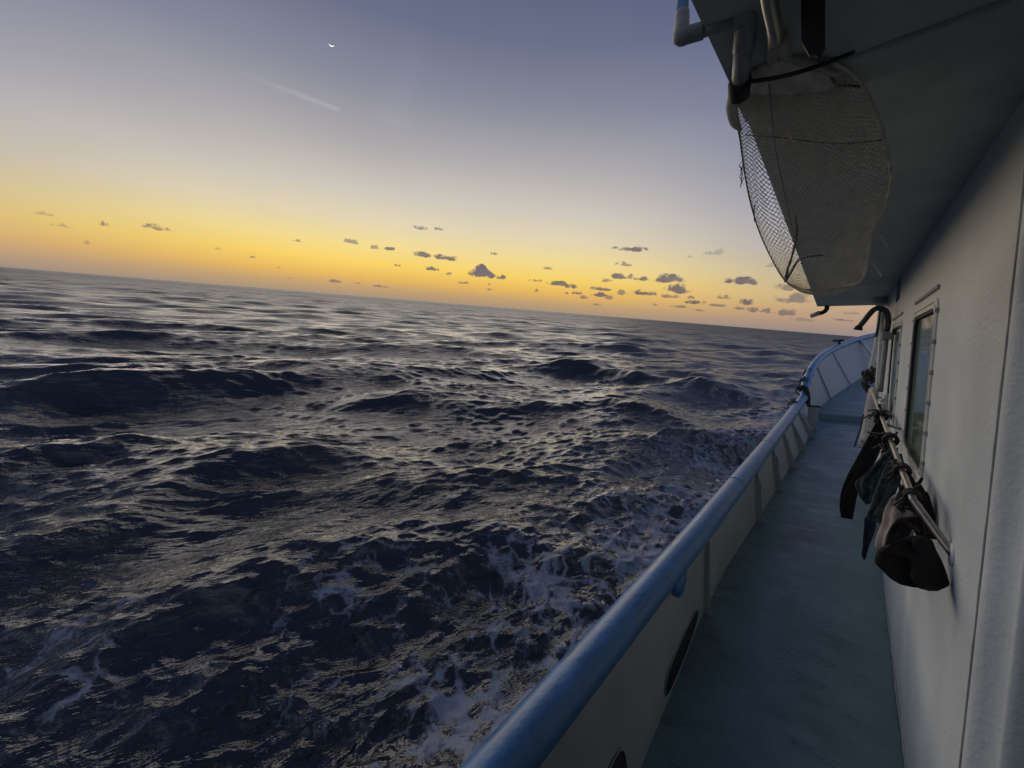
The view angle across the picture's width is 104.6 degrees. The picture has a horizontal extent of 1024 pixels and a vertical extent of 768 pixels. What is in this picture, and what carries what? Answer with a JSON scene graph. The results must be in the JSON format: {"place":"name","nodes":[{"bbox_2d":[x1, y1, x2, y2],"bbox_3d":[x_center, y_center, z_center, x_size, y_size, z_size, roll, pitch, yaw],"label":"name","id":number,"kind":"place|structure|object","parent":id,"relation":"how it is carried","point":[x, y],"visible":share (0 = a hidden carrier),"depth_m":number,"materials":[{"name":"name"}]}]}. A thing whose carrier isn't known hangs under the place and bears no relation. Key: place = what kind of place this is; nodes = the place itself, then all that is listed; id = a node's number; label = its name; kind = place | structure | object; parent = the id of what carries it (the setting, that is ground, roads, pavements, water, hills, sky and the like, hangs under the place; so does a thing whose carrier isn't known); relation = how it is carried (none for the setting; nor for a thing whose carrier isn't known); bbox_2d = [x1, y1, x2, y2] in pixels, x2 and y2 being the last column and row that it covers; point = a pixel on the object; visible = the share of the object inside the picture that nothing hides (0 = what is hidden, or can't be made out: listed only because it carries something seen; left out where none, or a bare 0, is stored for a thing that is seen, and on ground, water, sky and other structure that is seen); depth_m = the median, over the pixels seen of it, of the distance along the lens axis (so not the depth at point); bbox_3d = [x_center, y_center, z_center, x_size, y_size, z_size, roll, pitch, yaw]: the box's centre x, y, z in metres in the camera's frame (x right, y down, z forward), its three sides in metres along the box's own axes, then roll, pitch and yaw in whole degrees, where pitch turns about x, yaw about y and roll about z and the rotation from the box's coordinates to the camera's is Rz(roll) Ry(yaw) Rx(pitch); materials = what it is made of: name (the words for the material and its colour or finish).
{"place":"outdoors","nodes":[
{"label":"outdoors","id":0,"kind":"place"},
{"bbox_2d":[143,224,168,230],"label":"cloud","id":1,"kind":"structure","parent":0,"point":[155,228],"depth_m":6300.11,"materials":[{"name":"grey"}]},
{"bbox_2d":[345,239,357,243],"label":"cloud","id":2,"kind":"structure","parent":0,"point":[351,241],"depth_m":7776.57,"materials":[{"name":"grey"}]},
{"bbox_2d":[414,251,430,257],"bbox_3d":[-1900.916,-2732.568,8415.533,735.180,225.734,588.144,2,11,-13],"label":"cloud","id":3,"kind":"structure","parent":0,"point":[423,254],"depth_m":8147.22,"materials":[{"name":"grey"}]},
{"bbox_2d":[0,267,854,767],"bbox_3d":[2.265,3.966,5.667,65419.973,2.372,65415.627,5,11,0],"label":"water","id":4,"kind":"structure","parent":0,"point":[246,527],"depth_m":8.49,"materials":[{"name":"blue liquid"}]},
{"bbox_2d":[426,266,438,270],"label":"cloud","id":5,"kind":"structure","parent":0,"point":[431,268],"depth_m":8344.25,"materials":[{"name":"grey"}]},
{"bbox_2d":[0,0,877,336],"label":"sky","id":6,"kind":"structure","parent":0,"point":[557,135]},
{"bbox_2d":[434,254,455,260],"bbox_3d":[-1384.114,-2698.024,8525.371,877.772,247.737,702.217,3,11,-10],"label":"cloud","id":7,"kind":"structure","parent":0,"point":[438,256],"depth_m":8204.65,"materials":[{"name":"grey"}]},
{"bbox_2d":[469,264,495,277],"bbox_3d":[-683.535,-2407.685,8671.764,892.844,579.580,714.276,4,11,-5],"label":"cloud","id":8,"kind":"structure","parent":0,"point":[481,270],"depth_m":8341.93,"materials":[{"name":"grey"}]},
{"bbox_2d":[551,281,566,285],"bbox_3d":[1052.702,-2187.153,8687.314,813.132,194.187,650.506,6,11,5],"label":"cloud","id":9,"kind":"structure","parent":0,"point":[562,283],"depth_m":8391.36,"materials":[{"name":"grey"}]},
{"bbox_2d":[565,284,576,288],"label":"cloud","id":10,"kind":"structure","parent":0,"point":[573,286],"depth_m":8521.69,"materials":[{"name":"grey"}]},
{"bbox_2d":[590,287,610,290],"bbox_3d":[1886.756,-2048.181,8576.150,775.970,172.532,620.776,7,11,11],"label":"cloud","id":11,"kind":"structure","parent":0,"point":[601,289],"depth_m":8290.86,"materials":[{"name":"grey"}]},
{"bbox_2d":[594,292,606,296],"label":"cloud","id":12,"kind":"structure","parent":0,"point":[601,294],"depth_m":8394.18,"materials":[{"name":"grey"}]},
{"bbox_2d":[618,290,624,294],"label":"cloud","id":13,"kind":"structure","parent":0,"point":[621,292],"depth_m":8298.22,"materials":[{"name":"grey"}]},
{"bbox_2d":[612,273,631,278],"bbox_3d":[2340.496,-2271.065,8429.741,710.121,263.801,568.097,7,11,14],"label":"cloud","id":14,"kind":"structure","parent":0,"point":[617,276],"depth_m":8184.48,"materials":[{"name":"grey"}]},
{"bbox_2d":[620,247,647,251],"bbox_3d":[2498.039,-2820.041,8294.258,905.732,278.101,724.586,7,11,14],"label":"cloud","id":15,"kind":"structure","parent":0,"point":[636,249],"depth_m":7981.25,"materials":[{"name":"grey"}]},
{"bbox_2d":[634,276,646,280],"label":"cloud","id":16,"kind":"structure","parent":0,"point":[643,278],"depth_m":8155.07,"materials":[{"name":"grey"}]},
{"bbox_2d":[635,289,655,294],"bbox_3d":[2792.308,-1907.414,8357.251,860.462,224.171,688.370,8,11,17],"label":"cloud","id":17,"kind":"structure","parent":0,"point":[637,292],"depth_m":8047.32,"materials":[{"name":"grey"}]},
{"bbox_2d":[656,273,684,282],"bbox_3d":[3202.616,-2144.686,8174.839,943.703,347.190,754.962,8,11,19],"label":"cloud","id":18,"kind":"structure","parent":0,"point":[663,278],"depth_m":7834.09,"materials":[{"name":"grey"}]},
{"bbox_2d":[662,294,679,297],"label":"cloud","id":19,"kind":"structure","parent":0,"point":[666,296],"depth_m":7978.34,"materials":[{"name":"grey"}]},
{"bbox_2d":[668,284,687,293],"bbox_3d":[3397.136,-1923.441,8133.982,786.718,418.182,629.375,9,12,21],"label":"cloud","id":20,"kind":"structure","parent":0,"point":[677,288],"depth_m":7853.40,"materials":[{"name":"grey"}]},
{"bbox_2d":[685,300,704,303],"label":"cloud","id":21,"kind":"structure","parent":0,"point":[694,302],"depth_m":7838.81,"materials":[{"name":"grey"}]},
{"bbox_2d":[710,304,724,306],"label":"cloud","id":22,"kind":"structure","parent":0,"point":[717,305],"depth_m":7675.25,"materials":[{"name":"grey"}]},
{"bbox_2d":[725,276,757,284],"bbox_3d":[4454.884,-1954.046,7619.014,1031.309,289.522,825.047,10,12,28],"label":"cloud","id":23,"kind":"structure","parent":0,"point":[743,280],"depth_m":7279.73,"materials":[{"name":"grey"}]},
{"bbox_2d":[740,299,752,304],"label":"cloud","id":24,"kind":"structure","parent":0,"point":[746,302],"depth_m":7453.97,"materials":[{"name":"grey"}]},
{"bbox_2d":[750,308,769,312],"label":"cloud","id":25,"kind":"structure","parent":0,"point":[767,310],"depth_m":7302.57,"materials":[{"name":"grey"}]},
{"bbox_2d":[779,285,792,290],"bbox_3d":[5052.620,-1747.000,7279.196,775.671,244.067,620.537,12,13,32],"label":"cloud","id":26,"kind":"structure","parent":0,"point":[788,288],"depth_m":7028.81,"materials":[{"name":"grey"}]},
{"bbox_2d":[779,310,794,315],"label":"cloud","id":27,"kind":"structure","parent":0,"point":[784,312],"depth_m":7140.01,"materials":[{"name":"grey"}]},
{"bbox_2d":[777,293,804,302],"bbox_3d":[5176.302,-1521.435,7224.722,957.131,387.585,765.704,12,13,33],"label":"cloud","id":28,"kind":"structure","parent":0,"point":[798,297],"depth_m":6917.49,"materials":[{"name":"grey"}]},
{"bbox_2d":[817,372,875,423],"bbox_3d":[11.323,0.137,10.428,4.722,1.025,8.704,4,7,40],"label":"foredeck","id":29,"kind":"object","parent":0,"point":[847,405],"visible":0.18,"depth_m":9.07,"materials":[{"name":"paint"}]},
{"bbox_2d":[800,333,877,408],"bbox_3d":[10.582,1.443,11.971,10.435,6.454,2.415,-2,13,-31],"label":"bow bulwark","id":30,"kind":"object","parent":29,"relation":"attached to","point":[836,369],"visible":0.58,"depth_m":10.83,"materials":[{"name":"paint"}]},
{"bbox_2d":[799,376,810,384],"bbox_3d":[6.699,-0.051,9.041,0.220,0.255,0.302,4,7,40],"label":"rope lashing","id":31,"kind":"object","parent":30,"relation":"attached to","point":[801,378],"visible":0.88,"depth_m":9.01,"materials":[{"name":"black fabric"}]},
{"bbox_2d":[832,339,843,343],"bbox_3d":[9.639,-1.236,11.694,0.260,0.160,0.070,4,7,40],"label":"cleat","id":32,"kind":"object","parent":30,"relation":"on","point":[838,340],"visible":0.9,"depth_m":11.66,"materials":[{"name":"black metal"}]},
{"bbox_2d":[691,0,1023,767],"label":"deckhouse","id":33,"kind":"object","parent":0,"point":[943,80],"visible":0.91,"depth_m":1.28,"materials":[{"name":"paint"}]},
{"bbox_2d":[672,0,757,103],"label":"drain pipe","id":34,"kind":"object","parent":33,"relation":"attached to","point":[743,26],"visible":1,"depth_m":0.80,"materials":[{"name":"paint"}]},
{"bbox_2d":[749,50,854,83],"bbox_3d":[0.613,-0.670,0.824,0.203,0.081,0.091,7,11,12],"label":"elastic cord","id":35,"kind":"object","parent":34,"relation":"attached to","point":[806,69],"visible":1,"depth_m":0.81,"materials":[{"name":"black rubber"}]},
{"bbox_2d":[641,420,904,767],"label":"deck","id":36,"kind":"structure","parent":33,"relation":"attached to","point":[787,662],"depth_m":2.70,"materials":[{"name":"paint"}]},
{"bbox_2d":[460,385,820,767],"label":"bulwark","id":37,"kind":"object","parent":36,"relation":"attached to","point":[598,695],"visible":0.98,"depth_m":2.04,"materials":[{"name":"paint"}]},
{"bbox_2d":[787,398,797,408],"bbox_3d":[5.616,0.417,7.881,0.220,0.268,0.254,4,7,40],"label":"rope lashing","id":38,"kind":"object","parent":37,"relation":"attached to","point":[792,401],"visible":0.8,"depth_m":7.87,"materials":[{"name":"black fabric"}]},
{"bbox_2d":[795,385,806,394],"bbox_3d":[6.375,0.136,8.677,0.220,0.264,0.227,6,11,6],"label":"rope lashing","id":39,"kind":"object","parent":37,"relation":"attached to","point":[802,386],"visible":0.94,"depth_m":8.70,"materials":[{"name":"black fabric"}]},
{"bbox_2d":[726,0,892,296],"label":"dip net","id":40,"kind":"object","parent":33,"relation":"hanging from","point":[821,79],"visible":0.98,"depth_m":1.06,"materials":[{"name":"fabric"}]},
{"bbox_2d":[801,0,824,58],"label":"strap","id":41,"kind":"object","parent":33,"relation":"hanging from","point":[813,27],"visible":1,"depth_m":0.66,"materials":[{"name":"black fabric"}]},
{"bbox_2d":[810,305,829,317],"bbox_3d":[5.030,-1.198,6.474,0.254,0.225,0.072,4,7,40],"label":"spout","id":42,"kind":"object","parent":33,"relation":"attached to","point":[822,312],"visible":0.92,"depth_m":6.45,"materials":[{"name":"grey metal"}]},
{"bbox_2d":[859,387,877,447],"bbox_3d":[5.267,0.487,5.827,0.174,0.922,0.872,14,15,42],"label":"rope hank","id":43,"kind":"object","parent":33,"relation":"hanging from","point":[868,424],"visible":0.76,"depth_m":5.65,"materials":[{"name":"grey fabric"}]},
{"bbox_2d":[854,414,863,446],"bbox_3d":[5.054,0.680,5.761,0.033,0.496,0.023,7,11,10],"label":"loose line","id":44,"kind":"object","parent":43,"relation":"hanging from","point":[859,430],"visible":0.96,"depth_m":5.75,"materials":[{"name":"blue fabric"}]},
{"bbox_2d":[861,517,875,559],"bbox_3d":[2.530,1.097,2.807,0.066,0.340,0.030,4,7,40],"label":"cloth tail","id":45,"kind":"object","parent":33,"relation":"hanging from","point":[869,529],"visible":0.91,"depth_m":2.81},
{"bbox_2d":[853,306,893,391],"bbox_3d":[3.988,-0.388,4.392,0.334,0.944,0.100,4,7,40],"label":"vent pipe","id":46,"kind":"object","parent":33,"relation":"attached to","point":[886,335],"visible":1,"depth_m":4.32,"materials":[{"name":"grey metal"}]},
{"bbox_2d":[868,311,879,370],"bbox_3d":[6.068,-0.722,6.614,0.156,1.258,0.074,4,7,40],"label":"leaning pole","id":47,"kind":"object","parent":33,"relation":"attached to","point":[874,353],"visible":0.53,"depth_m":6.60,"materials":[{"name":"grey metal"}]},
{"bbox_2d":[860,366,875,392],"bbox_3d":[6.029,-0.054,6.631,0.292,0.500,0.233,4,7,40],"label":"rope tangle","id":48,"kind":"object","parent":47,"relation":"attached to","point":[868,375],"visible":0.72,"depth_m":6.62,"materials":[{"name":"black fabric"}]},
{"bbox_2d":[874,311,881,336],"bbox_3d":[6.015,-1.028,6.501,0.077,0.520,0.036,4,7,40],"label":"wire stay","id":49,"kind":"object","parent":47,"relation":"attached to","point":[878,327],"visible":0.78,"depth_m":6.49,"materials":[{"name":"black metal"}]},
{"bbox_2d":[874,313,883,423],"bbox_3d":[5.294,0.162,5.752,0.044,2.367,0.046,4,7,41],"label":"conduit","id":50,"kind":"object","parent":33,"relation":"attached to","point":[879,348],"visible":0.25,"depth_m":5.68,"materials":[{"name":"metal"}]},
{"bbox_2d":[874,297,887,305],"bbox_3d":[5.076,-1.127,5.445,0.130,0.109,0.330,4,7,40],"label":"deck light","id":51,"kind":"object","parent":33,"relation":"attached to","point":[880,301],"visible":0.95,"depth_m":5.34,"materials":[{"name":"black metal"}]},
{"bbox_2d":[878,393,891,416],"bbox_3d":[3.704,0.208,3.930,0.113,0.222,0.163,4,7,40],"label":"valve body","id":52,"kind":"object","parent":33,"relation":"attached to","point":[883,403],"visible":0.52,"depth_m":3.92,"materials":[{"name":"white metal"}]},
{"bbox_2d":[877,335,896,531],"bbox_3d":[3.703,0.516,3.906,0.024,1.985,0.027,4,7,40],"label":"conduit","id":53,"kind":"object","parent":33,"relation":"attached to","point":[892,376],"visible":0.34,"depth_m":3.85,"materials":[{"name":"white metal"}]},
{"bbox_2d":[887,312,902,424],"bbox_3d":[3.824,-0.152,3.953,0.046,1.058,1.106,4,7,40],"label":"window","id":54,"kind":"structure","parent":33,"relation":"in","point":[897,327],"depth_m":3.91,"materials":[{"name":"metal"}]},
{"bbox_2d":[870,390,954,565],"bbox_3d":[3.220,0.344,3.395,0.140,0.176,5.122,13,14,39],"label":"handrail","id":55,"kind":"object","parent":33,"relation":"attached to","point":[943,541],"visible":0.94,"depth_m":1.60,"materials":[{"name":"silver metal"}]},
{"bbox_2d":[840,422,884,518],"bbox_3d":[3.166,0.783,3.594,0.216,0.949,0.098,6,11,5],"label":"trouser leg","id":56,"kind":"object","parent":55,"relation":"hanging from","point":[865,461],"visible":0.87,"depth_m":3.59,"materials":[{"name":"brown fabric"}]},
{"bbox_2d":[862,409,889,424],"bbox_3d":[3.249,0.294,3.502,0.168,0.135,0.194,9,11,20],"label":"cord lashing","id":57,"kind":"object","parent":55,"relation":"attached to","point":[876,413],"visible":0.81,"depth_m":3.48,"materials":[{"name":"black fabric"}]},
{"bbox_2d":[855,448,897,504],"bbox_3d":[2.382,0.605,2.595,0.169,0.422,0.090,11,12,30],"label":"sleeve","id":58,"kind":"object","parent":55,"relation":"hanging from","point":[866,484],"visible":0.71,"depth_m":2.60,"materials":[{"name":"blue fabric"}]},
{"bbox_2d":[867,431,899,452],"bbox_3d":[2.511,0.397,2.683,0.162,0.150,0.213,4,7,40],"label":"cord lashing","id":59,"kind":"object","parent":55,"relation":"attached to","point":[884,445],"visible":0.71,"depth_m":2.63,"materials":[{"name":"black fabric"}]},
{"bbox_2d":[867,454,903,522],"bbox_3d":[2.327,0.648,2.455,0.136,0.456,0.087,7,11,11],"label":"jacket","id":60,"kind":"object","parent":55,"relation":"hanging from","point":[884,493],"visible":0.67,"depth_m":2.44,"materials":[{"name":"blue fabric"}]},
{"bbox_2d":[875,493,913,550],"bbox_3d":[1.872,0.695,1.931,0.110,0.347,0.272,12,13,35],"label":"bundle","id":61,"kind":"object","parent":55,"relation":"hanging from","point":[892,514],"visible":0.41,"depth_m":1.96,"materials":[{"name":"beige fabric"}]},
{"bbox_2d":[885,516,917,545],"bbox_3d":[1.680,0.643,1.709,0.087,0.181,0.062,11,12,28],"label":"pocket flap","id":62,"kind":"object","parent":61,"relation":"on","point":[899,529],"visible":0.59,"depth_m":1.71,"materials":[{"name":"black fabric"}]},
{"bbox_2d":[884,459,914,487],"bbox_3d":[1.978,0.466,2.017,0.122,0.150,0.163,4,7,40],"label":"cord lashing","id":63,"kind":"object","parent":55,"relation":"attached to","point":[896,465],"visible":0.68,"depth_m":1.99,"materials":[{"name":"black fabric"}]},
{"bbox_2d":[893,484,923,517],"bbox_3d":[1.675,0.487,1.668,0.099,0.132,0.114,4,7,40],"label":"cord lashing","id":64,"kind":"object","parent":55,"relation":"attached to","point":[903,500],"visible":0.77,"depth_m":1.66,"materials":[{"name":"black fabric"}]},
{"bbox_2d":[899,517,920,532],"bbox_3d":[1.677,0.594,1.667,0.081,0.055,0.018,8,11,17],"label":"cord end","id":65,"kind":"object","parent":64,"relation":"attached to","point":[904,521],"visible":1,"depth_m":1.66,"materials":[{"name":"black fabric"}]},
{"bbox_2d":[895,482,925,510],"bbox_3d":[1.875,0.533,1.830,0.091,0.150,0.199,5,11,3],"label":"dark wrap","id":66,"kind":"object","parent":55,"relation":"hanging from","point":[920,488],"visible":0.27,"depth_m":1.85,"materials":[{"name":"black fabric"}]},
{"bbox_2d":[874,535,949,590],"bbox_3d":[1.504,0.667,1.494,0.239,0.157,0.187,6,11,5],"label":"hood","id":67,"kind":"object","parent":55,"relation":"hanging from","point":[914,561],"visible":1,"depth_m":1.48,"materials":[{"name":"black fabric"}]},
{"bbox_2d":[914,491,936,539],"bbox_3d":[1.825,0.573,1.747,0.075,0.166,0.172,4,7,40],"label":"black garment","id":68,"kind":"object","parent":55,"relation":"hanging from","point":[921,525],"visible":0.56,"depth_m":1.74,"materials":[{"name":"fabric"}]},
{"bbox_2d":[902,284,939,480],"bbox_3d":[2.531,-0.019,2.453,0.046,1.058,1.076,4,7,40],"label":"window","id":69,"kind":"structure","parent":33,"relation":"in","point":[923,341],"depth_m":2.46,"materials":[{"name":"glass"}]}
]}

